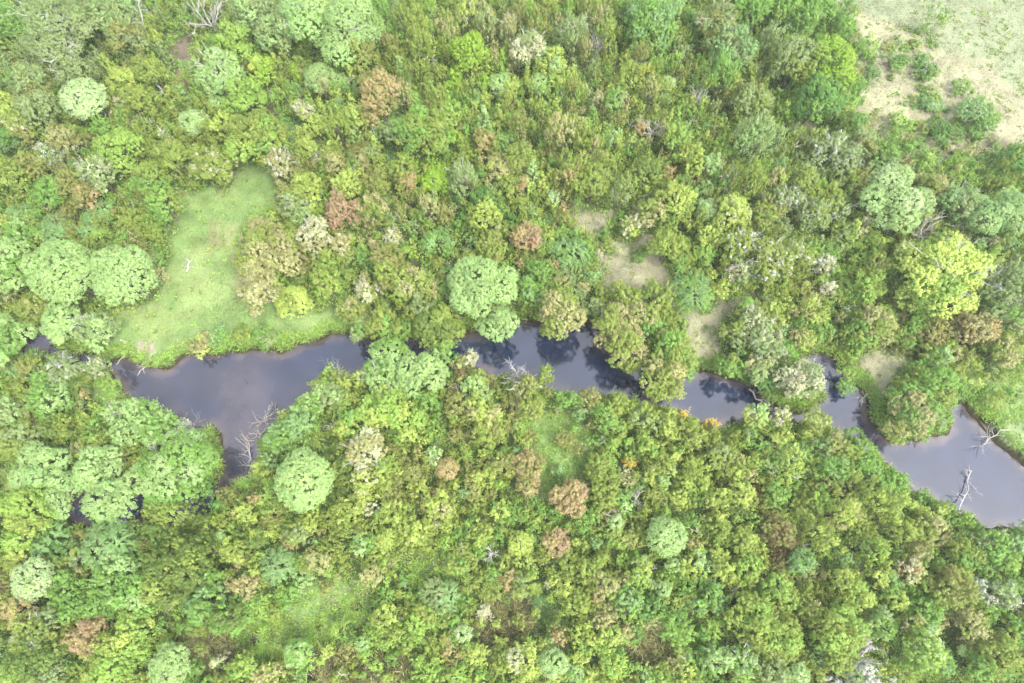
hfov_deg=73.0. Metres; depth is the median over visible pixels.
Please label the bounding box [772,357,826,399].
spreading tree
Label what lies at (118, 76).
bushy tree
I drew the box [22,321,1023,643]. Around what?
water
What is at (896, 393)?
bushy tree
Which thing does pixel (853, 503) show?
brushy tree
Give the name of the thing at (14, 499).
bushy tree
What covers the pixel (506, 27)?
brushy tree
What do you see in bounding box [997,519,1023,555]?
bushy tree
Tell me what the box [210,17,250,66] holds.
bushy tree
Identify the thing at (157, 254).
shrub
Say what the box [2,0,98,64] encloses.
spreading tree
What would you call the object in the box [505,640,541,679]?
bushy tree
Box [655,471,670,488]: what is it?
bushy tree
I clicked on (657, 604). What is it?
bushy tree
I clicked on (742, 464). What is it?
bushy tree
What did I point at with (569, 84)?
brushy tree
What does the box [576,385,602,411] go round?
bushy tree
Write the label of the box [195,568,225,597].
bushy tree
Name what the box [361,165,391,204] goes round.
brushy tree
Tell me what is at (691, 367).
bushy tree
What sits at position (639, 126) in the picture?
bushy tree
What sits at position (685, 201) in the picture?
bushy tree
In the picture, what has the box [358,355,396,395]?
bushy tree
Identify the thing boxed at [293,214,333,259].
spreading tree
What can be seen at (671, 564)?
bushy tree
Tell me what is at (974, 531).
shrub
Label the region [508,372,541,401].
brushy tree
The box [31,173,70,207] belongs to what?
bushy tree
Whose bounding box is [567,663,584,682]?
round tree
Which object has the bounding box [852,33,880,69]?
bushy tree
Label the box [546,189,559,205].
bushy tree
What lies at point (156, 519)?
brushy tree
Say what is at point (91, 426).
bushy tree
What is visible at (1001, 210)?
billowing tree
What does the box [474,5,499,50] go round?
brushy tree
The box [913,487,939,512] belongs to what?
shrub
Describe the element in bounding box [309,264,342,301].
bushy tree
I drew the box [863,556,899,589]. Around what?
bushy tree
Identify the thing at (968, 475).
fallen tree
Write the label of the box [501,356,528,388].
dead tree
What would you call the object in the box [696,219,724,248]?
bushy tree
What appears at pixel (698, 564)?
bushy tree
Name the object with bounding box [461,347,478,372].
bushy tree
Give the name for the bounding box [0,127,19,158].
bushy tree
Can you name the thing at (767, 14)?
bushy tree
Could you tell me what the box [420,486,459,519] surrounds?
bushy tree
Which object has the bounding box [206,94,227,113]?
round tree
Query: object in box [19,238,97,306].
round tree
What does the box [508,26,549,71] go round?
bushy tree
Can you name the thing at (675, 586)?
round tree
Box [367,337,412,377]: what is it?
billowing tree
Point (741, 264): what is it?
bushy tree
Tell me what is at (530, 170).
conical tree
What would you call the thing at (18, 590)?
round tree
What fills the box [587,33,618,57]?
dead tree
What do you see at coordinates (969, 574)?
bushy tree
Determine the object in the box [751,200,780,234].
bushy tree
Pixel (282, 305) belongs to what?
round tree
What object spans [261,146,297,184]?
brushy tree
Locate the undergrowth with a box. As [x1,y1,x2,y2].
[0,0,1023,682]
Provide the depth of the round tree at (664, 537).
81.36 m
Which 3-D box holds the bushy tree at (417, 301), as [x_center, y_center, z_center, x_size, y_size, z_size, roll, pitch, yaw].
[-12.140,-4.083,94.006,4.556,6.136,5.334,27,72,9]
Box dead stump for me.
[182,257,193,271]
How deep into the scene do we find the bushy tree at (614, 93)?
102.24 m
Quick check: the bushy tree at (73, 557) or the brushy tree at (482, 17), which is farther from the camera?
the brushy tree at (482, 17)
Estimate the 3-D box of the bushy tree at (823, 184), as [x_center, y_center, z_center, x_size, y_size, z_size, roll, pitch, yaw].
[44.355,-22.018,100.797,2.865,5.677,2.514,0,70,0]
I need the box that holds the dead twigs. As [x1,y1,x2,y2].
[1,0,1011,682]
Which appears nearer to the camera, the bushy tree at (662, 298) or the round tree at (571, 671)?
the round tree at (571, 671)
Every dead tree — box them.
[183,0,226,34]
[483,544,498,563]
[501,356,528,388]
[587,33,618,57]
[631,486,645,510]
[633,116,668,143]
[690,85,711,111]
[858,640,887,669]
[911,213,952,242]
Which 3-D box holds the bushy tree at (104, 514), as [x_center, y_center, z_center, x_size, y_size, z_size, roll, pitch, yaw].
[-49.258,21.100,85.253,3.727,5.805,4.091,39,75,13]
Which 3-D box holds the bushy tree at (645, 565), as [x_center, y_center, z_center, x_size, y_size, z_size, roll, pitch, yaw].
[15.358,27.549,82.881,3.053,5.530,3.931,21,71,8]
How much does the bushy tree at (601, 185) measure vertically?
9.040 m
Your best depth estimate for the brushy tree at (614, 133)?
100.20 m
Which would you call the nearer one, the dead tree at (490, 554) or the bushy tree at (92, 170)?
the dead tree at (490, 554)
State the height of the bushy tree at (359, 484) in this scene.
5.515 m
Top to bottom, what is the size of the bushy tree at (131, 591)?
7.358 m
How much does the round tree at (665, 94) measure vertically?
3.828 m
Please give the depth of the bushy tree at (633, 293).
92.50 m
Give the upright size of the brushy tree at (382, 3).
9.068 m
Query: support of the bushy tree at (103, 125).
on the ground at (1008, 130)
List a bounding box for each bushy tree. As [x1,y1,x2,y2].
[0,0,28,37]
[0,90,26,122]
[0,106,42,143]
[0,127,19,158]
[0,154,30,197]
[0,395,30,426]
[0,419,48,462]
[0,478,58,535]
[0,508,52,559]
[0,629,67,682]
[0,659,34,682]
[1,215,44,248]
[8,605,70,657]
[9,61,55,111]
[11,88,61,132]
[11,150,54,180]
[12,291,54,325]
[12,353,46,382]
[19,408,40,428]
[22,377,74,422]
[24,365,48,388]
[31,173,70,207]
[32,141,66,169]
[32,554,61,579]
[33,661,68,682]
[36,408,80,445]
[41,44,91,91]
[42,120,82,160]
[45,568,87,611]
[52,165,89,200]
[56,589,90,624]
[61,542,92,572]
[64,180,101,209]
[72,310,121,354]
[74,153,123,193]
[76,353,111,379]
[77,581,113,620]
[78,417,110,444]
[87,547,147,601]
[87,625,136,671]
[87,645,139,682]
[88,114,113,135]
[89,497,126,529]
[90,125,144,173]
[99,397,129,424]
[101,569,160,622]
[102,13,149,54]
[105,414,140,451]
[109,64,141,98]
[110,604,156,658]
[117,395,163,431]
[122,83,160,123]
[128,159,173,200]
[130,52,169,93]
[133,408,187,446]
[141,184,189,224]
[150,138,190,178]
[176,447,220,473]
[179,583,226,628]
[184,467,216,500]
[185,143,238,184]
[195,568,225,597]
[205,595,252,638]
[206,110,234,141]
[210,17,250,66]
[218,536,248,565]
[220,76,267,115]
[221,114,276,168]
[223,647,257,679]
[228,0,270,42]
[230,501,253,531]
[240,523,269,548]
[245,215,283,240]
[246,53,276,89]
[247,0,283,34]
[248,665,269,682]
[253,84,267,112]
[261,419,298,455]
[265,228,298,261]
[276,189,318,226]
[281,403,319,440]
[281,514,311,547]
[285,172,326,214]
[290,133,317,160]
[292,99,314,128]
[300,388,328,417]
[300,544,335,575]
[307,112,324,140]
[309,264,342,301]
[312,247,343,279]
[313,381,348,412]
[323,150,348,176]
[328,456,357,480]
[329,231,354,259]
[330,496,362,524]
[334,295,367,324]
[334,405,378,437]
[335,391,361,412]
[340,31,380,80]
[344,102,372,135]
[348,316,371,343]
[350,468,378,497]
[350,531,376,557]
[351,368,366,387]
[352,276,383,308]
[357,67,401,126]
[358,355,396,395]
[358,560,386,592]
[364,304,401,339]
[367,600,398,634]
[369,240,410,290]
[378,118,402,149]
[378,495,411,525]
[380,242,398,265]
[382,223,403,244]
[385,151,420,182]
[387,264,439,303]
[387,397,427,442]
[388,317,420,341]
[389,372,421,400]
[397,513,429,548]
[399,172,416,190]
[400,241,414,260]
[401,288,436,324]
[403,603,439,643]
[411,302,465,349]
[412,390,440,419]
[417,229,457,259]
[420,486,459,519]
[422,446,442,466]
[425,338,457,368]
[430,98,462,132]
[443,390,469,422]
[446,551,470,576]
[448,30,489,79]
[448,129,462,152]
[448,354,469,376]
[451,283,482,313]
[451,366,472,384]
[459,368,494,408]
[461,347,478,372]
[463,469,483,491]
[464,489,481,503]
[464,518,492,548]
[465,185,495,213]
[466,194,505,230]
[470,418,501,451]
[471,127,496,159]
[474,229,508,264]
[488,451,518,479]
[488,498,515,523]
[502,139,538,178]
[504,75,522,104]
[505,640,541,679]
[507,566,539,601]
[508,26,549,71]
[513,275,545,310]
[514,392,545,422]
[525,257,553,287]
[534,170,553,193]
[535,45,566,85]
[545,69,569,97]
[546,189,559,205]
[546,568,575,603]
[554,390,577,407]
[560,585,592,615]
[566,158,617,201]
[570,649,590,667]
[573,553,604,585]
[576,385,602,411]
[583,452,613,486]
[585,296,607,317]
[585,628,599,646]
[588,479,621,510]
[589,567,619,603]
[593,399,625,434]
[593,621,624,657]
[598,649,628,679]
[603,83,626,120]
[604,390,636,416]
[607,279,642,312]
[613,578,644,613]
[614,488,635,516]
[615,354,641,374]
[615,620,635,642]
[620,213,641,238]
[621,298,660,325]
[622,529,641,550]
[626,0,646,35]
[627,155,662,188]
[628,400,663,434]
[628,554,654,587]
[634,118,647,143]
[634,197,668,229]
[636,666,655,682]
[637,316,665,342]
[638,277,675,309]
[638,435,659,458]
[640,28,665,60]
[642,374,670,404]
[642,592,667,622]
[644,228,687,262]
[650,179,697,221]
[650,326,692,367]
[654,408,687,444]
[655,449,682,477]
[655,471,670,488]
[656,610,695,652]
[662,122,694,153]
[663,0,685,27]
[663,557,680,572]
[675,352,697,382]
[677,142,705,175]
[678,468,709,493]
[679,545,707,573]
[680,415,708,450]
[685,536,702,552]
[686,592,710,617]
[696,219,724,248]
[698,578,727,614]
[698,643,737,677]
[701,486,734,511]
[702,152,726,177]
[702,441,740,475]
[705,509,731,540]
[706,543,731,568]
[709,557,741,587]
[713,320,750,351]
[714,352,749,379]
[721,227,763,264]
[722,251,755,283]
[725,641,760,679]
[726,523,760,555]
[727,478,758,508]
[728,79,774,120]
[730,549,764,589]
[732,450,762,482]
[733,302,776,348]
[741,401,769,432]
[743,353,770,389]
[746,333,789,371]
[748,0,781,30]
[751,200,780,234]
[755,652,793,682]
[757,450,785,476]
[758,185,790,216]
[759,298,786,329]
[759,479,791,510]
[760,570,800,611]
[768,405,793,428]
[770,0,802,35]
[770,183,804,215]
[774,440,798,461]
[778,237,816,269]
[785,1,823,37]
[785,159,819,198]
[785,545,817,577]
[794,595,822,625]
[796,193,832,232]
[801,402,833,436]
[801,491,834,513]
[805,0,838,21]
[809,180,846,214]
[811,177,829,195]
[815,253,838,275]
[816,452,849,479]
[817,637,861,678]
[818,280,838,296]
[821,430,854,457]
[826,194,856,221]
[829,88,860,124]
[831,110,863,141]
[832,14,857,36]
[838,164,877,198]
[839,319,884,346]
[841,577,877,613]
[845,125,881,165]
[845,212,874,238]
[848,160,881,189]
[851,268,887,305]
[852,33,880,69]
[858,604,898,641]
[861,250,889,274]
[863,140,902,172]
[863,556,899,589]
[871,569,904,594]
[874,585,910,613]
[882,378,926,419]
[888,396,937,440]
[889,135,929,164]
[889,373,921,403]
[896,203,932,235]
[900,309,931,339]
[901,621,951,674]
[904,559,934,592]
[906,507,947,544]
[908,593,948,631]
[909,363,962,405]
[911,150,937,173]
[913,399,945,429]
[918,316,954,347]
[920,173,951,205]
[923,342,953,366]
[936,180,984,230]
[944,535,986,575]
[952,568,974,586]
[964,650,1000,682]
[969,525,1016,564]
[972,575,991,596]
[974,631,1023,682]
[981,330,1023,368]
[987,548,1022,573]
[989,577,1022,612]
[992,142,1023,180]
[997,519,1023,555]
[997,612,1023,649]
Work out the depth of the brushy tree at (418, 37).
103.85 m
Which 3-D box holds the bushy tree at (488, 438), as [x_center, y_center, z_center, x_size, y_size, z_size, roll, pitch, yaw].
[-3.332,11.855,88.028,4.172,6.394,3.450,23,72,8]
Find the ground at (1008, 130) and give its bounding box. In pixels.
[0,0,1023,682]
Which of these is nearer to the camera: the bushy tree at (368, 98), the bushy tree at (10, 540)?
the bushy tree at (10, 540)
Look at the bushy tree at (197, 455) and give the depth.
85.86 m
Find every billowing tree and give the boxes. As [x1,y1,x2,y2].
[0,236,33,293]
[0,312,38,366]
[6,440,72,492]
[33,480,82,520]
[69,444,125,494]
[79,475,138,521]
[115,461,157,500]
[135,427,219,517]
[191,42,245,96]
[277,0,385,67]
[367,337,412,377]
[395,351,449,392]
[446,254,518,319]
[473,306,519,342]
[857,161,936,234]
[961,185,1023,236]
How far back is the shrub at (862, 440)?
88.86 m
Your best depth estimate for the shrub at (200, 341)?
93.86 m
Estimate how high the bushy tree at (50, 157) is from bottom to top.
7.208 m
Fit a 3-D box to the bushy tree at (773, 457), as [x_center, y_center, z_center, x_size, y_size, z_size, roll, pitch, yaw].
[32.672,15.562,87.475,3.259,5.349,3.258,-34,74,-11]
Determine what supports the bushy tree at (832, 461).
on the ground at (1008, 130)
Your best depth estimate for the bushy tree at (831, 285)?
94.84 m
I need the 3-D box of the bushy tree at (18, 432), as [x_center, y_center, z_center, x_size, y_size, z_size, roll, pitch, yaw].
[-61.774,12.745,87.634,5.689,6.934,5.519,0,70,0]
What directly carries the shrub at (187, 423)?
on the ground at (1008, 130)
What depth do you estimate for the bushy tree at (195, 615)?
79.25 m
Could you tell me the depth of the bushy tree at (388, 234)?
96.82 m
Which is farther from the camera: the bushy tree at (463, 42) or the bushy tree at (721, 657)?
the bushy tree at (463, 42)
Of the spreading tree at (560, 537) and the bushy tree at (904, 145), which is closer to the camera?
the spreading tree at (560, 537)
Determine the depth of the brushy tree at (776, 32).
105.02 m
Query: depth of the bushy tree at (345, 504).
84.08 m
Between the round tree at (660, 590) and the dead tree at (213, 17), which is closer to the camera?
the round tree at (660, 590)
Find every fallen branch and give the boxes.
[51,33,79,62]
[130,0,151,31]
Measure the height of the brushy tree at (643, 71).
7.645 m
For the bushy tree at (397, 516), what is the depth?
84.04 m
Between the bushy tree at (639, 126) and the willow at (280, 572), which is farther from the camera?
the bushy tree at (639, 126)
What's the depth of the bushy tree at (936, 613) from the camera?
79.45 m
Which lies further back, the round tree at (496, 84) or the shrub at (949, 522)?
the round tree at (496, 84)
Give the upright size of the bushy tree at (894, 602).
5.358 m
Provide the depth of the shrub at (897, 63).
110.47 m
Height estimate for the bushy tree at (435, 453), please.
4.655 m
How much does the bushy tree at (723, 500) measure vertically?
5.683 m
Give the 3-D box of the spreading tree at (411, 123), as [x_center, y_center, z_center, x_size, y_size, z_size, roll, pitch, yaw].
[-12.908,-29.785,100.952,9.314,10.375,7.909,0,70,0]
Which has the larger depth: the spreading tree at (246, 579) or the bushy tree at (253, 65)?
the bushy tree at (253, 65)
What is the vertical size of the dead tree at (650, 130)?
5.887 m
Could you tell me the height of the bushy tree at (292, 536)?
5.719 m
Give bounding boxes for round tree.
[10,554,58,603]
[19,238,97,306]
[20,272,40,286]
[39,300,82,345]
[58,76,108,120]
[89,244,159,306]
[146,640,190,682]
[177,108,207,137]
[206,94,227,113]
[214,529,225,541]
[273,285,314,319]
[273,445,334,513]
[282,637,314,669]
[303,61,336,96]
[331,72,346,94]
[353,636,370,652]
[401,460,422,482]
[420,166,448,194]
[435,456,459,480]
[452,624,473,642]
[486,152,516,179]
[488,72,512,98]
[498,172,521,194]
[508,529,536,556]
[528,72,550,98]
[536,645,570,679]
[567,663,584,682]
[606,513,624,532]
[645,515,687,558]
[655,579,672,598]
[657,92,671,108]
[661,75,677,91]
[669,576,680,589]
[695,198,722,221]
[737,296,754,311]
[788,661,810,682]
[954,644,967,656]
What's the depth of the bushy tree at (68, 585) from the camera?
80.22 m
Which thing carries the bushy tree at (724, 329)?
on the ground at (1008, 130)
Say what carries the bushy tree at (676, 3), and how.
on the ground at (1008, 130)
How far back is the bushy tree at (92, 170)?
97.07 m
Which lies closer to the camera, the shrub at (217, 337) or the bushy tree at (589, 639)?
the bushy tree at (589, 639)
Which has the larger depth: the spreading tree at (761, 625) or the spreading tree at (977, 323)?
the spreading tree at (977, 323)
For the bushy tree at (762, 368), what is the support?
on the ground at (1008, 130)
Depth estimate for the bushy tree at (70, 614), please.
79.70 m
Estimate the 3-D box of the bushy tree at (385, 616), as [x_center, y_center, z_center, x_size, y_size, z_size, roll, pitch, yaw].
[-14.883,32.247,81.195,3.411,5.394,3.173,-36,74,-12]
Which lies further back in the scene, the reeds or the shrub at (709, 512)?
the shrub at (709, 512)
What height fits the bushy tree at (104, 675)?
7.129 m
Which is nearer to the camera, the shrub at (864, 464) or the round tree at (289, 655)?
the round tree at (289, 655)
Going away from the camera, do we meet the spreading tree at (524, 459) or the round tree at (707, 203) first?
the spreading tree at (524, 459)
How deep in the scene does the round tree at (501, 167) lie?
99.58 m
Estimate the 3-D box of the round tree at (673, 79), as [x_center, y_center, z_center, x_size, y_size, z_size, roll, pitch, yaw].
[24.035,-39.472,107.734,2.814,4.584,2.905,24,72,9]
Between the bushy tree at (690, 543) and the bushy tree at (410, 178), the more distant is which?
the bushy tree at (410, 178)
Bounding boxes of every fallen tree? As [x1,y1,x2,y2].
[951,467,981,514]
[972,423,1008,454]
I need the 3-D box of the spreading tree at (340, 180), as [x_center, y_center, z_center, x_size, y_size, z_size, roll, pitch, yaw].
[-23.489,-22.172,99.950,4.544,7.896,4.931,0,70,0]
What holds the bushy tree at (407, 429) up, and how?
on the ground at (1008, 130)
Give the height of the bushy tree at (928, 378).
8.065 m
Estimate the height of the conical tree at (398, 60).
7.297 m
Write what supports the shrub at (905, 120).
on the ground at (1008, 130)
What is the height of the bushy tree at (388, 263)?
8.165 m
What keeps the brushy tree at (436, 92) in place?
on the ground at (1008, 130)
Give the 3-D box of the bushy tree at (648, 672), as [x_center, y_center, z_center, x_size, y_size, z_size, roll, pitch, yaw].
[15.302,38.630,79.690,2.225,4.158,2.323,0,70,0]
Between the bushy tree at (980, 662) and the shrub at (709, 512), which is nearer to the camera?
the bushy tree at (980, 662)
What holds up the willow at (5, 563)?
on the ground at (1008, 130)
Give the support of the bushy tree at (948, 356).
on the ground at (1008, 130)
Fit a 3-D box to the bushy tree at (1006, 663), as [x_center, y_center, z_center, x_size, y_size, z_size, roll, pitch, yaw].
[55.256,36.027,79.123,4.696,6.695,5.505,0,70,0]
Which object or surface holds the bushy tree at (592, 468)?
on the ground at (1008, 130)
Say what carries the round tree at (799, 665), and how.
on the ground at (1008, 130)
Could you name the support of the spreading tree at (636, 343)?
on the ground at (1008, 130)
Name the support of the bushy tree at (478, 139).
on the ground at (1008, 130)
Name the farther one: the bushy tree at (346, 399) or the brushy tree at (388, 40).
the brushy tree at (388, 40)
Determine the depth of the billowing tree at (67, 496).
83.13 m
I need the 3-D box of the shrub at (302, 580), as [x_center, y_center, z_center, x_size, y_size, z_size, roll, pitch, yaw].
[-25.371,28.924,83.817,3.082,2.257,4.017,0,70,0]
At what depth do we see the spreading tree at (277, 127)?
98.22 m
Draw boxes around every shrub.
[127,111,143,124]
[148,246,171,267]
[150,265,169,287]
[173,417,194,432]
[187,328,214,359]
[207,319,233,346]
[231,321,251,346]
[250,322,282,349]
[288,89,305,104]
[289,565,314,596]
[307,148,327,169]
[318,360,352,386]
[332,220,350,229]
[536,502,560,531]
[621,455,638,468]
[630,245,651,262]
[677,407,690,421]
[703,417,721,434]
[705,506,715,519]
[783,337,802,359]
[796,329,822,348]
[817,303,837,327]
[819,376,857,400]
[836,363,860,387]
[837,443,885,490]
[843,427,878,462]
[861,460,907,505]
[862,60,881,79]
[881,39,894,52]
[887,110,914,136]
[888,53,908,72]
[911,117,929,133]
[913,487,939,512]
[914,60,941,81]
[920,96,945,112]
[925,115,964,146]
[935,417,946,430]
[936,499,962,530]
[950,77,975,97]
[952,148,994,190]
[954,94,1002,138]
[962,522,982,541]
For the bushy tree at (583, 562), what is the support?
on the ground at (1008, 130)
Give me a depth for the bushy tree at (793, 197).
96.57 m
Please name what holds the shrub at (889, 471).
on the ground at (1008, 130)
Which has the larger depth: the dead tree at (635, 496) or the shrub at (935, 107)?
the shrub at (935, 107)
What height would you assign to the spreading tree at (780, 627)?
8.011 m
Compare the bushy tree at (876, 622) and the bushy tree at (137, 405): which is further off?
the bushy tree at (137, 405)
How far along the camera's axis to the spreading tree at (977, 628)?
78.76 m
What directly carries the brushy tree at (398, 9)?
on the ground at (1008, 130)
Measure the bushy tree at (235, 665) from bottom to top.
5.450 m
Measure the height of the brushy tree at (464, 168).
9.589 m
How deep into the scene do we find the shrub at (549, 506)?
85.90 m
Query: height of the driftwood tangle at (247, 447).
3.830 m
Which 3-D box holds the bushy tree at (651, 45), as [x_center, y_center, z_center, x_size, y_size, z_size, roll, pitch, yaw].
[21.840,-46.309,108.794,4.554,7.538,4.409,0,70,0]
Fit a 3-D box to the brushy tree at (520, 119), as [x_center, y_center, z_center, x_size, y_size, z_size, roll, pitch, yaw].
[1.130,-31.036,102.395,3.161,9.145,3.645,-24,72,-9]
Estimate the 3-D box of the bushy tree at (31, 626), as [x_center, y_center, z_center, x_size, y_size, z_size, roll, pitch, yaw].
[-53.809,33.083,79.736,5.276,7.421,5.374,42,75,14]
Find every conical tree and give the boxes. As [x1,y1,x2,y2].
[395,55,409,81]
[475,104,494,142]
[524,158,538,192]
[682,187,698,215]
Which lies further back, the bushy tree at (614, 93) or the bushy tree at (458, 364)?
the bushy tree at (614, 93)
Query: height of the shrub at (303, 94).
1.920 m
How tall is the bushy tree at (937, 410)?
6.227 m
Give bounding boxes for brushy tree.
[138,493,205,541]
[166,533,217,572]
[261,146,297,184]
[320,100,351,147]
[355,192,392,231]
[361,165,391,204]
[362,10,389,58]
[372,0,392,22]
[379,30,400,66]
[390,0,414,41]
[391,76,414,116]
[401,2,429,47]
[410,27,432,72]
[419,0,436,33]
[419,189,442,224]
[424,83,448,110]
[434,10,460,58]
[436,202,453,230]
[444,155,478,200]
[455,0,477,40]
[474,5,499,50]
[499,12,516,48]
[508,0,526,34]
[508,108,529,143]
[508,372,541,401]
[515,176,533,202]
[523,0,535,21]
[526,4,549,36]
[535,362,554,385]
[544,0,560,34]
[544,111,588,159]
[552,146,591,193]
[555,9,589,63]
[563,76,577,108]
[573,123,604,155]
[578,35,592,72]
[582,0,603,38]
[591,86,606,117]
[594,18,616,65]
[606,128,624,151]
[608,170,638,209]
[619,59,642,100]
[630,40,651,73]
[637,61,654,95]
[641,73,662,113]
[699,48,741,105]
[716,166,739,196]
[726,159,769,199]
[733,109,778,164]
[756,123,788,160]
[757,22,785,64]
[767,166,787,193]
[773,447,807,477]
[798,290,821,316]
[798,513,840,552]
[824,567,864,602]
[825,496,865,532]
[855,483,902,521]
[855,535,891,565]
[871,504,902,526]
[882,489,916,518]
[883,520,925,545]
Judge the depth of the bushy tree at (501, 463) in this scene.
85.54 m
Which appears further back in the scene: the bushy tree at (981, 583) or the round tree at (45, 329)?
the round tree at (45, 329)
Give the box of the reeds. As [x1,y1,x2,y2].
[167,584,680,682]
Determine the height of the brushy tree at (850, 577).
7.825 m
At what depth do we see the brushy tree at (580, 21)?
104.08 m
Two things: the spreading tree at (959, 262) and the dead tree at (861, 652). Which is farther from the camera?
the spreading tree at (959, 262)
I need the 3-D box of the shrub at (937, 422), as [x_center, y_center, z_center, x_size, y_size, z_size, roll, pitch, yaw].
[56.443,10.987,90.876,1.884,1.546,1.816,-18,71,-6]
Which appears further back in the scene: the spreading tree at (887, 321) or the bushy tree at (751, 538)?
the spreading tree at (887, 321)
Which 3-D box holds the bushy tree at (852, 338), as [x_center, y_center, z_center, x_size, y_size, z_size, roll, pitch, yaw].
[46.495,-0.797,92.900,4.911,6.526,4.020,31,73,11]
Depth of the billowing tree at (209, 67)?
102.67 m
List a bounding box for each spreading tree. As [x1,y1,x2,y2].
[0,595,39,630]
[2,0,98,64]
[59,615,114,662]
[80,0,139,42]
[138,534,214,611]
[229,222,301,297]
[230,573,260,601]
[236,265,284,318]
[240,108,289,159]
[253,8,298,62]
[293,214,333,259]
[322,186,362,233]
[330,167,362,199]
[340,424,390,477]
[355,384,406,428]
[389,103,453,158]
[463,397,505,436]
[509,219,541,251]
[511,448,546,477]
[513,467,540,499]
[536,285,586,340]
[540,528,571,559]
[548,477,589,519]
[590,300,641,349]
[601,318,648,369]
[623,0,678,52]
[638,346,686,402]
[692,0,737,56]
[708,22,758,75]
[711,192,752,231]
[721,590,775,649]
[732,0,774,35]
[748,233,795,286]
[751,597,803,662]
[754,516,783,539]
[761,519,797,549]
[766,33,824,88]
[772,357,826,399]
[793,72,849,126]
[803,602,872,661]
[807,32,857,92]
[807,129,855,165]
[827,140,864,178]
[844,657,883,682]
[851,302,899,345]
[878,418,913,445]
[893,229,1005,319]
[895,556,927,584]
[900,610,927,631]
[904,540,933,562]
[920,563,981,610]
[948,310,1002,346]
[949,606,992,644]
[973,259,1023,337]
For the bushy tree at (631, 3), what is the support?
on the ground at (1008, 130)
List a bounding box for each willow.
[0,540,29,575]
[0,569,27,604]
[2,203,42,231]
[27,518,78,565]
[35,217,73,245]
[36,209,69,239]
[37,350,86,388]
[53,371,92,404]
[68,525,88,546]
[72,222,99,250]
[77,511,140,572]
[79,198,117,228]
[257,544,297,589]
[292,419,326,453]
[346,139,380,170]
[417,576,462,619]
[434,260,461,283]
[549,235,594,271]
[557,431,578,455]
[671,268,714,315]
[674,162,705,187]
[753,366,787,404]
[929,647,959,677]
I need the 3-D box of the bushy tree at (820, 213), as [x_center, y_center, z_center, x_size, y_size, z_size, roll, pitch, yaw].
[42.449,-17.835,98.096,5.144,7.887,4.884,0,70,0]
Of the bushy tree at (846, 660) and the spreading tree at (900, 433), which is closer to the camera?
the bushy tree at (846, 660)
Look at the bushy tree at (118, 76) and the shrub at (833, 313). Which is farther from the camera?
the bushy tree at (118, 76)
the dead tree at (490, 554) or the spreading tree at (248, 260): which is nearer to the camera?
the dead tree at (490, 554)
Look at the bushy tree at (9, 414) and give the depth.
87.84 m
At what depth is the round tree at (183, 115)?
101.84 m
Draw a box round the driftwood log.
[748,389,772,409]
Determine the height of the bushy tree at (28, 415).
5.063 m
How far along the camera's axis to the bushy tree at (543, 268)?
94.77 m
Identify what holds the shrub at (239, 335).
on the ground at (1008, 130)
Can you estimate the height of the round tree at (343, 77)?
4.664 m
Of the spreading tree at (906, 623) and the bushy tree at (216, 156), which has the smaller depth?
the spreading tree at (906, 623)
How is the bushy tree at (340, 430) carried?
on the ground at (1008, 130)
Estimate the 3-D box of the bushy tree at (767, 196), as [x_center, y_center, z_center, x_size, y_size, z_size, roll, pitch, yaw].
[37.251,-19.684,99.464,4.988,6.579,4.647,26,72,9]
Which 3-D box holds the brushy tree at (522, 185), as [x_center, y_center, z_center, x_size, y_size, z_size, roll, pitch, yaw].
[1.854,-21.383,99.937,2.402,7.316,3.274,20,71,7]
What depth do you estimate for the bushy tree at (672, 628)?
79.16 m
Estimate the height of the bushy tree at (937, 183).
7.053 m
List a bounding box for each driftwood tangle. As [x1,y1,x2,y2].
[235,430,255,476]
[247,402,275,442]
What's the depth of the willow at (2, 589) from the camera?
82.08 m
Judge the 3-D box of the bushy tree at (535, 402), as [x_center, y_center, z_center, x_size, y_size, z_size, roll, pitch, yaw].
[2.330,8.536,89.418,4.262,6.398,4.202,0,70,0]
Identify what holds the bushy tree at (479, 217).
on the ground at (1008, 130)
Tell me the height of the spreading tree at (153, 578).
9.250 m
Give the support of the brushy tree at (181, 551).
on the ground at (1008, 130)
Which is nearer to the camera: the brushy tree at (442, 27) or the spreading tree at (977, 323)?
the spreading tree at (977, 323)
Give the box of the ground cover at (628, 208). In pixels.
[0,0,1023,682]
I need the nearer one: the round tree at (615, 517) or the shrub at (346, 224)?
the round tree at (615, 517)
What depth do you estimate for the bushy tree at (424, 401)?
88.81 m
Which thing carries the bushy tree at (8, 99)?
on the ground at (1008, 130)
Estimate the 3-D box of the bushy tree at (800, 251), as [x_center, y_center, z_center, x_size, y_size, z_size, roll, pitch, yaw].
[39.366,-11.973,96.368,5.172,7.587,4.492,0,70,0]
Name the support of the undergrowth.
on the ground at (1008, 130)
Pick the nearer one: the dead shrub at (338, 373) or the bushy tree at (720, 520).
the bushy tree at (720, 520)
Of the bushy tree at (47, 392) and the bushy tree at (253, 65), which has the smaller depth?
the bushy tree at (47, 392)
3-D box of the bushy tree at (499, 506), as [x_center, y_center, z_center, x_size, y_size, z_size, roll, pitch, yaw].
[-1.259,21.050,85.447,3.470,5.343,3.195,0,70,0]
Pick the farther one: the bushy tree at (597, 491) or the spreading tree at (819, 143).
the spreading tree at (819, 143)
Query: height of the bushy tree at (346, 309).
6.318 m
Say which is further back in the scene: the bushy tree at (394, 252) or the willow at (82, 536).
the bushy tree at (394, 252)
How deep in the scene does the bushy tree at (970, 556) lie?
81.75 m
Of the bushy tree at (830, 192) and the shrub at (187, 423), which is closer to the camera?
the shrub at (187, 423)
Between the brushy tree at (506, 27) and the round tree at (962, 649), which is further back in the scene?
the brushy tree at (506, 27)

